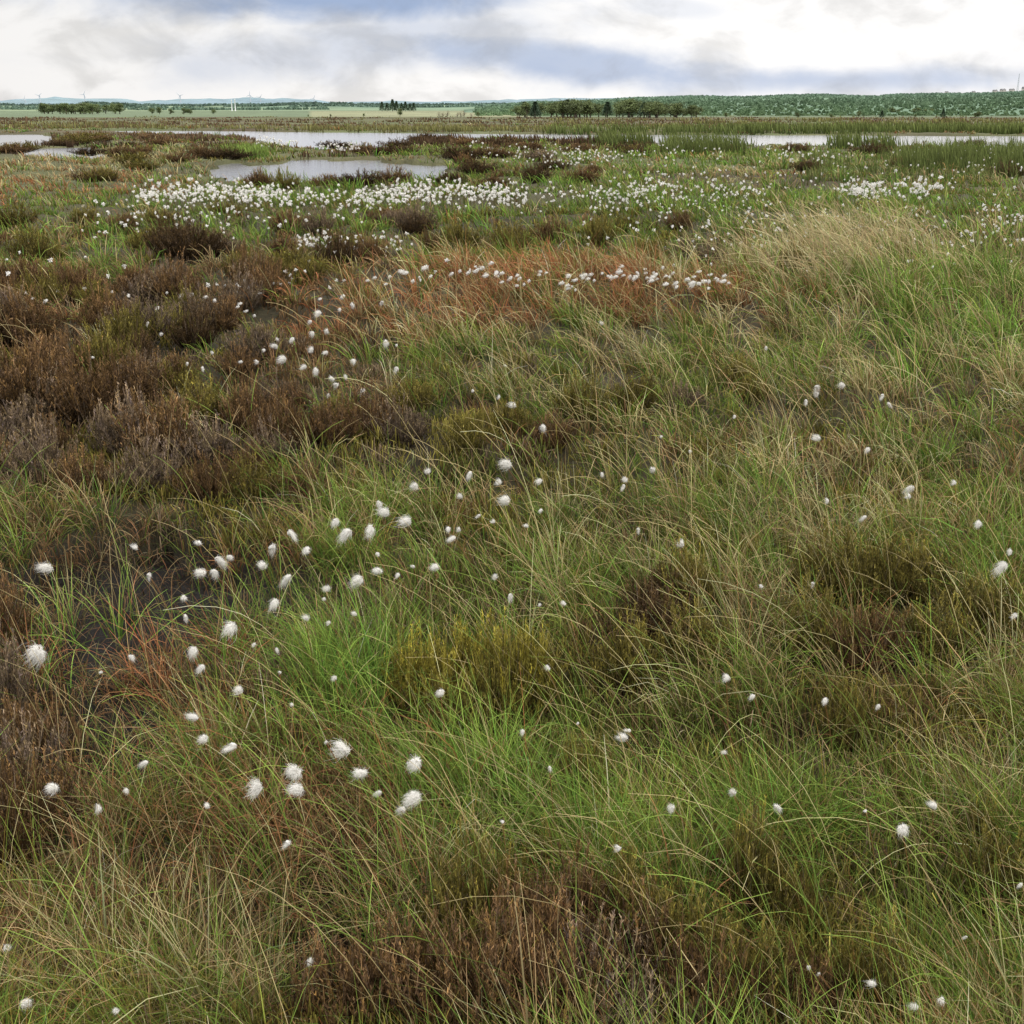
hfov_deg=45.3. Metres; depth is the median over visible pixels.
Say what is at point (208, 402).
heather bush
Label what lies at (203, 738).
cottongrass
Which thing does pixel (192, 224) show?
heather bush
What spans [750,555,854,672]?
heather bush
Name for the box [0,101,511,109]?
woodland
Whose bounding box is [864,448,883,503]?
cottongrass
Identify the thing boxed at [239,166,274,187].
heather bush
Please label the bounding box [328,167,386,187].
heather bush
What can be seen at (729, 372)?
heather bush
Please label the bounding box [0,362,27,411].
heather bush
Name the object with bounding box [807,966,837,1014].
cottongrass
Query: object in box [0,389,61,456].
heather bush
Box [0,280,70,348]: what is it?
heather bush
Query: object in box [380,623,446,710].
heather bush
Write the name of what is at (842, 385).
cottongrass
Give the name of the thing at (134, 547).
cottongrass
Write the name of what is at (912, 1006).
cottongrass
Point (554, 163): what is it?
heather bush
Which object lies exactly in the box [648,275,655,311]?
cottongrass
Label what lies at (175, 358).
heather bush
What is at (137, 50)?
sky
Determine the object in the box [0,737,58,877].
heather bush
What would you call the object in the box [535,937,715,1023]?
heather bush
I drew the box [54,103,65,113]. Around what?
tree
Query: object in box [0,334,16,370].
heather bush
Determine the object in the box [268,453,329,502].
heather bush
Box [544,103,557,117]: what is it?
tree
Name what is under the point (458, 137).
heather bush
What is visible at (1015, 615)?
cottongrass
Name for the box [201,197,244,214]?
heather bush
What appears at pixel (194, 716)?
cottongrass
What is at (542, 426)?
cottongrass
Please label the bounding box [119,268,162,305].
heather bush
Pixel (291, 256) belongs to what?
heather bush
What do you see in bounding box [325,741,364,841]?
cottongrass
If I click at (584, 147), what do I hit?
heather bush
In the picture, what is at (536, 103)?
pine tree
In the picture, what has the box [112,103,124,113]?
tree
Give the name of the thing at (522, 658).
heather bush
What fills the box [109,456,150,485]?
heather bush
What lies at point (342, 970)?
heather bush
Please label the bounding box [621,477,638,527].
cottongrass
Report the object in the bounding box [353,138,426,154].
heather bush
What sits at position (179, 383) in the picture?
heather bush
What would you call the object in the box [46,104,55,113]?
tree
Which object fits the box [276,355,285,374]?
cottongrass
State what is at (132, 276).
heather bush
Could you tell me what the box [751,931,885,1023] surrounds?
heather bush
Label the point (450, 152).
heather bush
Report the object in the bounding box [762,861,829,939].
heather bush
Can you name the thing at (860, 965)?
heather bush
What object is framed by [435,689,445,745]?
cottongrass
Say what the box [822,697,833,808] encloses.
cottongrass
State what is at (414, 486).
cottongrass
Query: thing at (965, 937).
cottongrass
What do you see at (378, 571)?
cottongrass
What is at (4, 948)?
cottongrass
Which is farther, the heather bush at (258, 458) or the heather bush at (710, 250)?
the heather bush at (710, 250)
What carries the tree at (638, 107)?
on the ground at (266, 319)
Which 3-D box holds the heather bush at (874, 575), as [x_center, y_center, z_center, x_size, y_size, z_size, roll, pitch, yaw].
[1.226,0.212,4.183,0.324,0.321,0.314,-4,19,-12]
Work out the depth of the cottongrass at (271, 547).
4.05 m
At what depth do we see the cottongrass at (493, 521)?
4.29 m
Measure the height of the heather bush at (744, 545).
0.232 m
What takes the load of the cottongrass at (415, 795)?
on the ground at (266, 319)
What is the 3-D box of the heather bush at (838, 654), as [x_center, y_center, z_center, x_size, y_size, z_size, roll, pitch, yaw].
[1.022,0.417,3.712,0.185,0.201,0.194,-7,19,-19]
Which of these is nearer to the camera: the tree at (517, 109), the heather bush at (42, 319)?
the heather bush at (42, 319)
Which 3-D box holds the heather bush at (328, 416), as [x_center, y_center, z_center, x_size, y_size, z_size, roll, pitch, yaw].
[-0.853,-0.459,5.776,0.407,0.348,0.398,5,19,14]
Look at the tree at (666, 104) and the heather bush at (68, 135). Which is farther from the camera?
the tree at (666, 104)
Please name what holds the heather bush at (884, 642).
on the ground at (266, 319)
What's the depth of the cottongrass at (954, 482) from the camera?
4.65 m
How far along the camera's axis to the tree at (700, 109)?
234.23 m
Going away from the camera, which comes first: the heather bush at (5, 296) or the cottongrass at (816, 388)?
the cottongrass at (816, 388)
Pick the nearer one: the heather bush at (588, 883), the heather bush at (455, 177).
the heather bush at (588, 883)
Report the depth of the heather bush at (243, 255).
10.37 m
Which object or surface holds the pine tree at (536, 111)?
on the ground at (266, 319)
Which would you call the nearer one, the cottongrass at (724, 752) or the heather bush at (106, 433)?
the cottongrass at (724, 752)
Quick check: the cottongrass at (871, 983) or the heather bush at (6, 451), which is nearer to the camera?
the cottongrass at (871, 983)
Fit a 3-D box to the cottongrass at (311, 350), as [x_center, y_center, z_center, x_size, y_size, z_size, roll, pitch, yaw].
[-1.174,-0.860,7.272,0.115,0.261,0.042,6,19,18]
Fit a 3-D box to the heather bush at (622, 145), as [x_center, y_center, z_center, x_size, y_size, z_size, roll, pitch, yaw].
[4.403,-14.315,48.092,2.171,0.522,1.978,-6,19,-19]
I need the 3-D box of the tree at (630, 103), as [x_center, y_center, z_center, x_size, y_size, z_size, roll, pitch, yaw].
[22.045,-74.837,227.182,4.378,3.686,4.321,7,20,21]
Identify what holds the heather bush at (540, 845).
on the ground at (266, 319)
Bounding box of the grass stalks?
[0,185,1023,1023]
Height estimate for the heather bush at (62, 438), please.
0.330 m
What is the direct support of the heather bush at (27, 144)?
on the ground at (266, 319)
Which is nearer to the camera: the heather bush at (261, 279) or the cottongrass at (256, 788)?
the cottongrass at (256, 788)
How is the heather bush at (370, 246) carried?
on the ground at (266, 319)
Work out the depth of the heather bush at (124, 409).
6.04 m
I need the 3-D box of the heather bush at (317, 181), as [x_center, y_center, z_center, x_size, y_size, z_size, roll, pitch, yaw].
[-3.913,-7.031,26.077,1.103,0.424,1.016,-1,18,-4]
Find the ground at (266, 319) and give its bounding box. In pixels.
[0,111,1023,1023]
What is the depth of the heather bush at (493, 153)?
39.12 m
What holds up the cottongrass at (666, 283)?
on the ground at (266, 319)
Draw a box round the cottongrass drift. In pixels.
[5,133,1023,299]
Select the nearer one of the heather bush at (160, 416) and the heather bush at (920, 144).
the heather bush at (160, 416)
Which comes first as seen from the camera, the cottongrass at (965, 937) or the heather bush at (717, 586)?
the cottongrass at (965, 937)
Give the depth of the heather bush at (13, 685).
3.34 m
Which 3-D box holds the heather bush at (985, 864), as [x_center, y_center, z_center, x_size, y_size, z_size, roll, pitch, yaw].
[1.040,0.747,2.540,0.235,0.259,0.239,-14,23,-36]
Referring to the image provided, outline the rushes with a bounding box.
[0,120,1023,184]
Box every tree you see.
[37,103,47,113]
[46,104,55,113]
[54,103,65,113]
[57,102,72,113]
[69,104,77,113]
[76,105,85,113]
[83,104,96,113]
[93,106,100,112]
[101,104,113,113]
[108,104,116,113]
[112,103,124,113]
[379,102,384,110]
[389,99,395,110]
[403,101,407,110]
[509,106,521,115]
[519,102,530,117]
[528,101,542,115]
[530,105,539,117]
[538,101,547,117]
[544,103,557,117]
[554,100,570,117]
[563,103,583,117]
[568,101,583,117]
[581,101,594,117]
[581,102,598,117]
[593,102,602,116]
[602,102,614,116]
[612,102,620,116]
[613,103,627,117]
[620,97,640,117]
[628,101,643,117]
[636,102,650,117]
[640,101,657,117]
[651,101,667,117]
[651,103,670,116]
[669,102,685,117]
[684,104,697,117]
[689,107,704,116]
[693,109,702,117]
[939,109,945,116]
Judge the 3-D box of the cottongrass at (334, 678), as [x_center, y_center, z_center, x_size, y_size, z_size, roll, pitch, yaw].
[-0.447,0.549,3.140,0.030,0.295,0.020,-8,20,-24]
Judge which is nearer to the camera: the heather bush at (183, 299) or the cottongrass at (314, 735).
the cottongrass at (314, 735)
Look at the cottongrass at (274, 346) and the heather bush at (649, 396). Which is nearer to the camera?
the heather bush at (649, 396)
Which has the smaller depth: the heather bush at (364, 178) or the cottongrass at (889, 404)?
the cottongrass at (889, 404)
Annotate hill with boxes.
[0,97,631,104]
[0,103,474,110]
[464,94,1023,114]
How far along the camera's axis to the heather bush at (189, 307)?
9.29 m
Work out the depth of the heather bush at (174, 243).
12.85 m
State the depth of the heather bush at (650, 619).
3.75 m
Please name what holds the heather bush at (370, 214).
on the ground at (266, 319)
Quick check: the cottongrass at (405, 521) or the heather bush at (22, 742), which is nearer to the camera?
the heather bush at (22, 742)
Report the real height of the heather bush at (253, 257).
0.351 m
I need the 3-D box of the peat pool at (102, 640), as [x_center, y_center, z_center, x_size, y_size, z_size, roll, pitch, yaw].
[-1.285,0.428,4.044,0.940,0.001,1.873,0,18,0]
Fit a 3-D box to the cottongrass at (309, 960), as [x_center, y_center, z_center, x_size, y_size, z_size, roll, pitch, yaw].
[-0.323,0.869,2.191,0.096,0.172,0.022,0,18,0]
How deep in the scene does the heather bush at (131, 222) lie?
17.08 m
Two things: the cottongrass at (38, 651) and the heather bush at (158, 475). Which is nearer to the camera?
the cottongrass at (38, 651)
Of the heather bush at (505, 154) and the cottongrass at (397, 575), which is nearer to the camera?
the cottongrass at (397, 575)
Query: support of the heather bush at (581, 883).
on the ground at (266, 319)
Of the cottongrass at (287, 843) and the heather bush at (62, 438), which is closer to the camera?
the cottongrass at (287, 843)
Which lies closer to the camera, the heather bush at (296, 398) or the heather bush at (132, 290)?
the heather bush at (296, 398)
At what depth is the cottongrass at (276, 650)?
3.38 m
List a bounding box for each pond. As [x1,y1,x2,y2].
[0,135,51,146]
[24,147,104,158]
[209,160,449,180]
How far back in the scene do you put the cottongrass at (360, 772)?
2.71 m
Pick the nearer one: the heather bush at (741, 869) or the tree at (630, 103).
the heather bush at (741, 869)
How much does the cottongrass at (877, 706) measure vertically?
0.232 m
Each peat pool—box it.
[31,549,259,781]
[282,868,369,991]
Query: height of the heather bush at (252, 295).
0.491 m
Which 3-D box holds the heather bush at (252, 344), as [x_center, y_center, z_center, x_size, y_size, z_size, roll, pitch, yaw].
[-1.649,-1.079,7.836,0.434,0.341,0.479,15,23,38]
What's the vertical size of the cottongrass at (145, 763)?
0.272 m
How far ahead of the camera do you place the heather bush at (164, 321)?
8.45 m
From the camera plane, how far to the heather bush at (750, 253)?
12.52 m
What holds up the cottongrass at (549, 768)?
on the ground at (266, 319)
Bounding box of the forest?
[472,90,1023,115]
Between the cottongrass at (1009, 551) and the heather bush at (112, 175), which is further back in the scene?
the heather bush at (112, 175)
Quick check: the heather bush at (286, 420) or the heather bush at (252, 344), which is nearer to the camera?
the heather bush at (286, 420)
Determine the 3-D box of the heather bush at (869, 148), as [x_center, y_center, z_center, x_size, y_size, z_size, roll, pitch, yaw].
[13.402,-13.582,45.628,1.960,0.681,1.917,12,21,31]
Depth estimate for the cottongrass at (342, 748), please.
2.84 m
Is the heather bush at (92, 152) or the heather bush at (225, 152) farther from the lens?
the heather bush at (92, 152)
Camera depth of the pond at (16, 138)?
72.10 m
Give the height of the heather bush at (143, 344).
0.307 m
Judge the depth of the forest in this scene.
621.32 m
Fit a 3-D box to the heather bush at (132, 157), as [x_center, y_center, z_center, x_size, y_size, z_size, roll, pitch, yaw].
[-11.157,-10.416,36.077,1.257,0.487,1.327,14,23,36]
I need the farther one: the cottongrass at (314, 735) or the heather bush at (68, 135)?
the heather bush at (68, 135)
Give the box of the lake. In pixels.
[115,131,1023,148]
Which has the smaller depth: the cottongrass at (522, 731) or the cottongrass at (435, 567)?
the cottongrass at (522, 731)
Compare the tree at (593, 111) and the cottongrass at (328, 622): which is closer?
the cottongrass at (328, 622)
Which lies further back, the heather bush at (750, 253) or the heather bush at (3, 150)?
the heather bush at (3, 150)
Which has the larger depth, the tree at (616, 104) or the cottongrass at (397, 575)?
the tree at (616, 104)
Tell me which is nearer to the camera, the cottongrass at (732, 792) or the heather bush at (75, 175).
the cottongrass at (732, 792)
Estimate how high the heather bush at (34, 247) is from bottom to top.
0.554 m
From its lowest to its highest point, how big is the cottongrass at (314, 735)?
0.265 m
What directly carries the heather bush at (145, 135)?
on the ground at (266, 319)
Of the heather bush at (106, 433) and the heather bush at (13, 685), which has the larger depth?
the heather bush at (106, 433)
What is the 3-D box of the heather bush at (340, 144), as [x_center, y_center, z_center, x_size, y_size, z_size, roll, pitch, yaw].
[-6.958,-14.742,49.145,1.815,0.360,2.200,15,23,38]
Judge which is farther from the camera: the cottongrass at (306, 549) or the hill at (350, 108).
the hill at (350, 108)
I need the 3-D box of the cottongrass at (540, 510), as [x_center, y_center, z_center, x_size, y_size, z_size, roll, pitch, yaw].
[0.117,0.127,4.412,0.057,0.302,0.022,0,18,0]
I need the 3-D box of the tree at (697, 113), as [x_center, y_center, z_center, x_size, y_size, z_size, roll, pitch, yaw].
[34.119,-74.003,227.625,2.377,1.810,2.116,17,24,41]
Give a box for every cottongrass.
[3,944,56,1004]
[17,643,50,716]
[20,998,43,1023]
[35,561,59,646]
[45,782,88,864]
[93,803,130,910]
[99,670,127,767]
[110,1008,123,1023]
[123,788,171,868]
[129,654,142,734]
[130,542,162,622]
[137,760,163,865]
[147,572,179,648]
[180,595,215,679]
[183,614,207,708]
[184,711,241,810]
[186,646,226,733]
[192,540,214,610]
[192,568,217,638]
[196,664,253,766]
[196,734,226,821]
[205,802,269,924]
[209,569,222,635]
[215,555,234,606]
[220,621,236,667]
[220,742,265,822]
[226,555,237,615]
[232,686,249,769]
[244,777,291,886]
[252,643,280,710]
[257,560,285,631]
[267,598,309,663]
[268,544,287,616]
[271,342,291,369]
[275,648,301,721]
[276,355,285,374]
[278,671,290,752]
[279,574,295,633]
[280,840,301,950]
[283,763,305,872]
[284,782,338,904]
[287,529,307,589]
[290,703,334,783]
[302,615,315,694]
[303,546,338,614]
[307,958,355,1016]
[308,347,324,384]
[309,310,329,340]
[312,367,319,401]
[321,585,330,624]
[325,736,380,823]
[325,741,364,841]
[326,621,355,665]
[330,519,352,568]
[331,676,345,768]
[338,527,358,588]
[344,574,383,620]
[350,611,361,680]
[351,766,369,862]
[362,524,398,591]
[371,568,391,639]
[373,790,388,882]
[375,501,383,556]
[376,503,390,581]
[376,552,399,612]
[382,339,397,356]
[393,515,416,567]
[395,573,422,645]
[395,807,429,887]
[401,789,422,888]
[404,754,463,852]
[409,482,431,546]
[410,565,424,617]
[424,467,452,533]
[428,564,439,622]
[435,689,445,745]
[444,535,482,600]
[446,527,480,600]
[457,492,462,543]
[457,526,487,590]
[466,471,488,537]
[475,514,501,593]
[490,519,503,576]
[491,478,506,518]
[491,573,522,624]
[495,491,531,557]
[496,458,533,533]
[501,819,506,865]
[507,401,519,427]
[508,594,514,649]
[520,729,540,842]
[523,524,536,592]
[534,478,545,517]
[539,424,556,450]
[539,509,551,581]
[544,665,566,726]
[547,766,555,866]
[561,601,566,636]
[577,722,597,775]
[579,273,587,312]
[600,472,603,528]
[613,845,637,889]
[614,730,662,824]
[620,484,634,520]
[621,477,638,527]
[623,729,665,805]
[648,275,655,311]
[650,466,668,506]
[660,435,674,489]
[663,282,668,314]
[666,804,711,897]
[673,539,683,567]
[688,280,696,320]
[720,279,726,316]
[720,749,748,828]
[722,673,729,772]
[728,787,751,845]
[748,693,775,779]
[773,803,804,864]
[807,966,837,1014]
[811,433,829,498]
[813,385,819,426]
[814,392,818,429]
[816,972,848,1021]
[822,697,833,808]
[835,381,843,431]
[863,810,876,908]
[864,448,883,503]
[865,979,887,1023]
[875,704,879,766]
[879,394,886,441]
[887,402,904,452]
[895,823,910,915]
[901,492,913,534]
[903,485,919,517]
[907,1002,924,1020]
[924,800,936,875]
[937,996,944,1023]
[950,480,958,546]
[962,936,967,992]
[973,519,983,562]
[991,561,1017,636]
[1007,549,1018,588]
[1011,612,1019,688]
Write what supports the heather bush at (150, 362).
on the ground at (266, 319)
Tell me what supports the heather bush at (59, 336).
on the ground at (266, 319)
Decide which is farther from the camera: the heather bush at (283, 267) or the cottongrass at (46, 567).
the heather bush at (283, 267)
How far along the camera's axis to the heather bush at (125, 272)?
10.65 m
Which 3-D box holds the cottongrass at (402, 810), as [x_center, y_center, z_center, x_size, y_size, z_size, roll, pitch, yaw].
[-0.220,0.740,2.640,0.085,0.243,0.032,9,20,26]
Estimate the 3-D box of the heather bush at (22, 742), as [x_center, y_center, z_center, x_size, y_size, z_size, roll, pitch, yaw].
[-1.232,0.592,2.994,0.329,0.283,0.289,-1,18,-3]
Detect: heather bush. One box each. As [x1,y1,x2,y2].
[0,140,38,153]
[0,140,45,152]
[0,190,45,229]
[0,218,58,265]
[0,244,24,285]
[0,264,33,295]
[0,280,31,305]
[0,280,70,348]
[0,281,39,320]
[0,293,37,348]
[0,317,70,417]
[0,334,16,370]
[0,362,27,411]
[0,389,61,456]
[0,398,86,484]
[0,432,22,476]
[0,562,36,653]
[0,619,44,732]
[0,687,76,770]
[0,703,68,801]
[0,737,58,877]
[0,742,95,844]
[1,322,105,376]
[4,250,69,315]
[5,253,59,291]
[14,363,83,421]
[18,398,78,453]
[23,323,135,428]
[37,261,84,302]
[38,138,82,145]
[40,254,106,305]
[43,441,123,497]
[45,239,71,262]
[51,132,108,143]
[53,133,85,138]
[64,202,104,223]
[66,142,112,155]
[66,316,140,376]
[67,131,114,137]
[67,166,123,182]
[70,279,135,334]
[71,276,116,310]
[71,382,161,459]
[78,164,121,181]
[82,337,175,411]
[89,134,115,141]
[95,396,164,430]
[95,417,190,498]
[96,297,165,345]
[98,274,177,342]
[102,145,138,156]
[102,210,142,230]
[103,380,201,464]
[105,141,144,146]
[105,255,168,300]
[108,150,151,164]
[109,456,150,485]
[110,321,159,362]
[113,260,158,292]
[117,158,164,170]
[117,346,172,386]
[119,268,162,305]
[120,226,150,250]
[124,142,158,157]
[128,225,167,252]
[128,391,174,420]
[129,132,175,138]
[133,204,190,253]
[134,207,182,224]
[137,136,180,144]
[137,346,202,387]
[138,246,211,302]
[139,260,175,302]
[144,203,229,262]
[149,147,195,162]
[149,354,207,395]
[152,301,208,338]
[155,256,190,277]
[158,369,250,430]
[160,275,238,329]
[162,281,212,309]
[162,295,225,351]
[162,410,258,468]
[165,442,244,503]
[176,216,214,236]
[179,142,216,158]
[186,287,248,331]
[192,145,265,159]
[195,226,235,257]
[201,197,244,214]
[202,258,272,313]
[206,335,264,379]
[208,233,251,253]
[209,442,284,504]
[213,318,286,366]
[216,370,288,435]
[217,245,261,276]
[223,435,284,476]
[224,227,289,291]
[229,243,271,270]
[230,397,275,430]
[236,412,303,465]
[237,388,322,450]
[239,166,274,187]
[243,258,299,305]
[249,360,298,409]
[252,252,292,279]
[260,232,305,254]
[262,377,309,418]
[264,204,310,232]
[264,908,402,1023]
[267,165,301,189]
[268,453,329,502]
[274,236,317,271]
[278,376,311,413]
[281,381,368,448]
[288,251,337,283]
[293,199,337,235]
[305,172,343,187]
[309,222,365,271]
[309,390,368,421]
[310,891,490,1023]
[314,139,357,148]
[320,452,388,501]
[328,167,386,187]
[330,230,368,247]
[333,366,412,441]
[345,233,389,265]
[348,141,376,154]
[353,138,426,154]
[358,203,405,222]
[364,384,441,448]
[374,162,414,183]
[374,209,411,224]
[375,135,417,146]
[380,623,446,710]
[381,890,547,1023]
[382,371,445,413]
[385,616,493,727]
[389,197,439,232]
[389,212,440,233]
[395,853,529,1002]
[400,135,445,141]
[403,132,442,138]
[406,666,507,756]
[409,787,509,934]
[413,219,445,253]
[430,144,492,161]
[430,171,473,184]
[430,609,532,697]
[435,215,489,249]
[436,403,500,459]
[441,635,544,743]
[442,135,476,141]
[448,137,480,145]
[452,151,480,164]
[453,157,504,174]
[453,606,571,731]
[453,858,591,1022]
[462,896,647,1023]
[464,141,507,157]
[465,848,563,941]
[469,171,512,189]
[480,136,530,146]
[481,393,538,438]
[483,218,539,252]
[483,688,515,745]
[484,838,542,906]
[487,164,524,176]
[496,147,523,157]
[497,141,542,148]
[499,622,578,697]
[508,141,548,152]
[515,163,557,183]
[518,824,642,951]
[519,148,558,160]
[519,407,580,450]
[520,814,566,887]
[520,888,666,1023]
[529,155,575,170]
[529,212,578,243]
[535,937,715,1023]
[545,364,614,427]
[552,864,612,909]
[553,714,617,809]
[558,143,607,151]
[559,163,600,183]
[569,863,700,1021]
[577,211,624,247]
[577,600,675,697]
[579,826,685,947]
[582,160,603,174]
[593,569,712,655]
[602,140,650,150]
[602,901,775,1023]
[603,366,671,415]
[606,211,642,233]
[612,231,677,267]
[619,144,636,150]
[619,146,653,154]
[622,547,706,617]
[622,869,745,984]
[632,583,747,678]
[652,533,729,618]
[659,206,696,232]
[660,378,713,414]
[664,229,705,263]
[665,735,728,820]
[671,519,727,562]
[671,552,724,605]
[684,897,824,1023]
[686,234,731,270]
[687,819,732,883]
[697,560,733,613]
[706,349,763,389]
[715,792,799,923]
[723,524,766,579]
[731,239,767,265]
[735,370,778,403]
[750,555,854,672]
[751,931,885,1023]
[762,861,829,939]
[773,237,822,272]
[775,500,881,605]
[777,142,814,152]
[788,156,833,171]
[809,669,882,750]
[813,899,933,1023]
[814,590,924,683]
[820,687,883,757]
[824,614,870,676]
[834,526,925,616]
[842,138,894,154]
[845,220,874,243]
[852,528,966,606]
[877,239,924,269]
[886,154,907,169]
[887,590,984,671]
[901,140,937,149]
[923,565,1023,652]
[945,816,1023,927]
[948,787,1011,858]
[956,138,995,146]
[985,157,1023,176]
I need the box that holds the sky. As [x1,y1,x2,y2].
[0,0,1023,101]
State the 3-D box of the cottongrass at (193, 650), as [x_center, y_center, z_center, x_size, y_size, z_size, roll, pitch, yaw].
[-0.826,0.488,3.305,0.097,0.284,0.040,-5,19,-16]
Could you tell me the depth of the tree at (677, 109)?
215.37 m
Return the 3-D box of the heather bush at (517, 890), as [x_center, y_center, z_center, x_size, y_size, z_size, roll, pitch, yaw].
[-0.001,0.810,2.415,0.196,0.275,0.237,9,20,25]
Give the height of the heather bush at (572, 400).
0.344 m
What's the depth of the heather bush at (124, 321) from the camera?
8.21 m
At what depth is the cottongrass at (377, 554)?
3.92 m
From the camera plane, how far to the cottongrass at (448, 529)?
4.19 m
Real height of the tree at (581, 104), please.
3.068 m
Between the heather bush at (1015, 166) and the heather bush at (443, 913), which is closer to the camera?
the heather bush at (443, 913)
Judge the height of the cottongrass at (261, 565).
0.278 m
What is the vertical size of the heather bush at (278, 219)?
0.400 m
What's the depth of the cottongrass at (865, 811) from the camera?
2.51 m
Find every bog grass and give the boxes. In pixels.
[0,122,1023,290]
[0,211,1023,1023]
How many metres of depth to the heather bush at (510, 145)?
50.56 m
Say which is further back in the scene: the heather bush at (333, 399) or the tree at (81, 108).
the tree at (81, 108)
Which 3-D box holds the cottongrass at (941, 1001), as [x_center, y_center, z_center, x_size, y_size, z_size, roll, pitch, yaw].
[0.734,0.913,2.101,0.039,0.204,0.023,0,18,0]
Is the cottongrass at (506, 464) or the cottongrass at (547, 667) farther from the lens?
the cottongrass at (506, 464)
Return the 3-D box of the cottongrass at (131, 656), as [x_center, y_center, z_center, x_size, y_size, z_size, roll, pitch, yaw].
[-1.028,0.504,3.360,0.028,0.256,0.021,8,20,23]
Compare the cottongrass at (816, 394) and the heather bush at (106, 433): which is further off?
the cottongrass at (816, 394)
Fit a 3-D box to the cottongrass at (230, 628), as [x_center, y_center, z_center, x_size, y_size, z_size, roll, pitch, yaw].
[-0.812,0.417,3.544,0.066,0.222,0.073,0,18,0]
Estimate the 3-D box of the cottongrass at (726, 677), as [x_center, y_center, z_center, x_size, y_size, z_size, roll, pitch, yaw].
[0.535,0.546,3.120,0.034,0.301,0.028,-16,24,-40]
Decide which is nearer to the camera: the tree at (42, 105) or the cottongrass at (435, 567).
the cottongrass at (435, 567)
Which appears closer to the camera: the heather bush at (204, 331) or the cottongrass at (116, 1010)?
the cottongrass at (116, 1010)
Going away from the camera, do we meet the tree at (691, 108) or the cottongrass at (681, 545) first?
the cottongrass at (681, 545)
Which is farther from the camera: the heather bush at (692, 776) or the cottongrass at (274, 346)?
the cottongrass at (274, 346)
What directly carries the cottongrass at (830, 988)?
on the ground at (266, 319)
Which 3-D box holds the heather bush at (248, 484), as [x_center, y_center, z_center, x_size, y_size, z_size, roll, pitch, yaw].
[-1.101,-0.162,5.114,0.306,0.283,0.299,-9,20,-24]
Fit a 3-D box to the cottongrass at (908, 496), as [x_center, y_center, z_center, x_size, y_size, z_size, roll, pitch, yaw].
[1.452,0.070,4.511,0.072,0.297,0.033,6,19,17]
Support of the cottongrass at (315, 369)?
on the ground at (266, 319)
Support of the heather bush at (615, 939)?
on the ground at (266, 319)
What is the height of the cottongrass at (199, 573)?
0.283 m
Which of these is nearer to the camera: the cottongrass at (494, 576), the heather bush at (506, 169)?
the cottongrass at (494, 576)
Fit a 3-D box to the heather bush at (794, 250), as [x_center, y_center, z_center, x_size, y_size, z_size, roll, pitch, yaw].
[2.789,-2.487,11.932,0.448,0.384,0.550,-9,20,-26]
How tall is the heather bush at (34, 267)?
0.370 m
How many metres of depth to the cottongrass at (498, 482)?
4.88 m
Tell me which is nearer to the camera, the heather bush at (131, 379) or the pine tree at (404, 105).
the heather bush at (131, 379)
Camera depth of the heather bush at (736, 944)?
2.21 m
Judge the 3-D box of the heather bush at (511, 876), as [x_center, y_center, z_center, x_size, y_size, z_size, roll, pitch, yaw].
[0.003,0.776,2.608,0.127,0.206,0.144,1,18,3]
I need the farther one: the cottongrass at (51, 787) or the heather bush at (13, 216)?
the heather bush at (13, 216)
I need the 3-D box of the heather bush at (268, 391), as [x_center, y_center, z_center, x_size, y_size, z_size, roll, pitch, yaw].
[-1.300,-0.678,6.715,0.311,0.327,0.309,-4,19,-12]
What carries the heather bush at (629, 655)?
on the ground at (266, 319)
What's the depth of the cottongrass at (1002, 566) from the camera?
3.80 m
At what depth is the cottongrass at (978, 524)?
4.27 m
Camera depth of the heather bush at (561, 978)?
2.14 m
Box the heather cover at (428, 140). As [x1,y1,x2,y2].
[0,115,1023,159]
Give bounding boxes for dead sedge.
[0,483,1023,1023]
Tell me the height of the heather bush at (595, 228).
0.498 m
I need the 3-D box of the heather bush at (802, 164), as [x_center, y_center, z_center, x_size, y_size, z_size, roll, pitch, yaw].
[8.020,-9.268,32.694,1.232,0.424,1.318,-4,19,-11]
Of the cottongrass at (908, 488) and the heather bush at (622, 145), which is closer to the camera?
the cottongrass at (908, 488)
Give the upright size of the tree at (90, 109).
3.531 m
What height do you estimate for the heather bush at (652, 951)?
0.294 m
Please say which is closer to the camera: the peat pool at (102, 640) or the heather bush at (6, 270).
the peat pool at (102, 640)
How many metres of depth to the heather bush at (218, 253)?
13.22 m
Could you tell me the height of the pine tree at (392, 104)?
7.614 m
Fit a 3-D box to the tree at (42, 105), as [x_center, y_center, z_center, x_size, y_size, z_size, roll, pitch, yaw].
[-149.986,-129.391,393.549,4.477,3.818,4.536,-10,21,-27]
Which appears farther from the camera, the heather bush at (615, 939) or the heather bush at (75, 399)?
the heather bush at (75, 399)
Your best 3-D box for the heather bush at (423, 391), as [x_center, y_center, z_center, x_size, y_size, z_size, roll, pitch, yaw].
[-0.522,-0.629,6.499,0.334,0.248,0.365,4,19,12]
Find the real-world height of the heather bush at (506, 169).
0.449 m
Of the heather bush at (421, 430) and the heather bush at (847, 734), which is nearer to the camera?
the heather bush at (847, 734)
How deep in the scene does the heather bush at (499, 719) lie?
3.30 m
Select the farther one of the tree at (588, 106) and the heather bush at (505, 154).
the tree at (588, 106)
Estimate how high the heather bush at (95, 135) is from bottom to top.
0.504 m

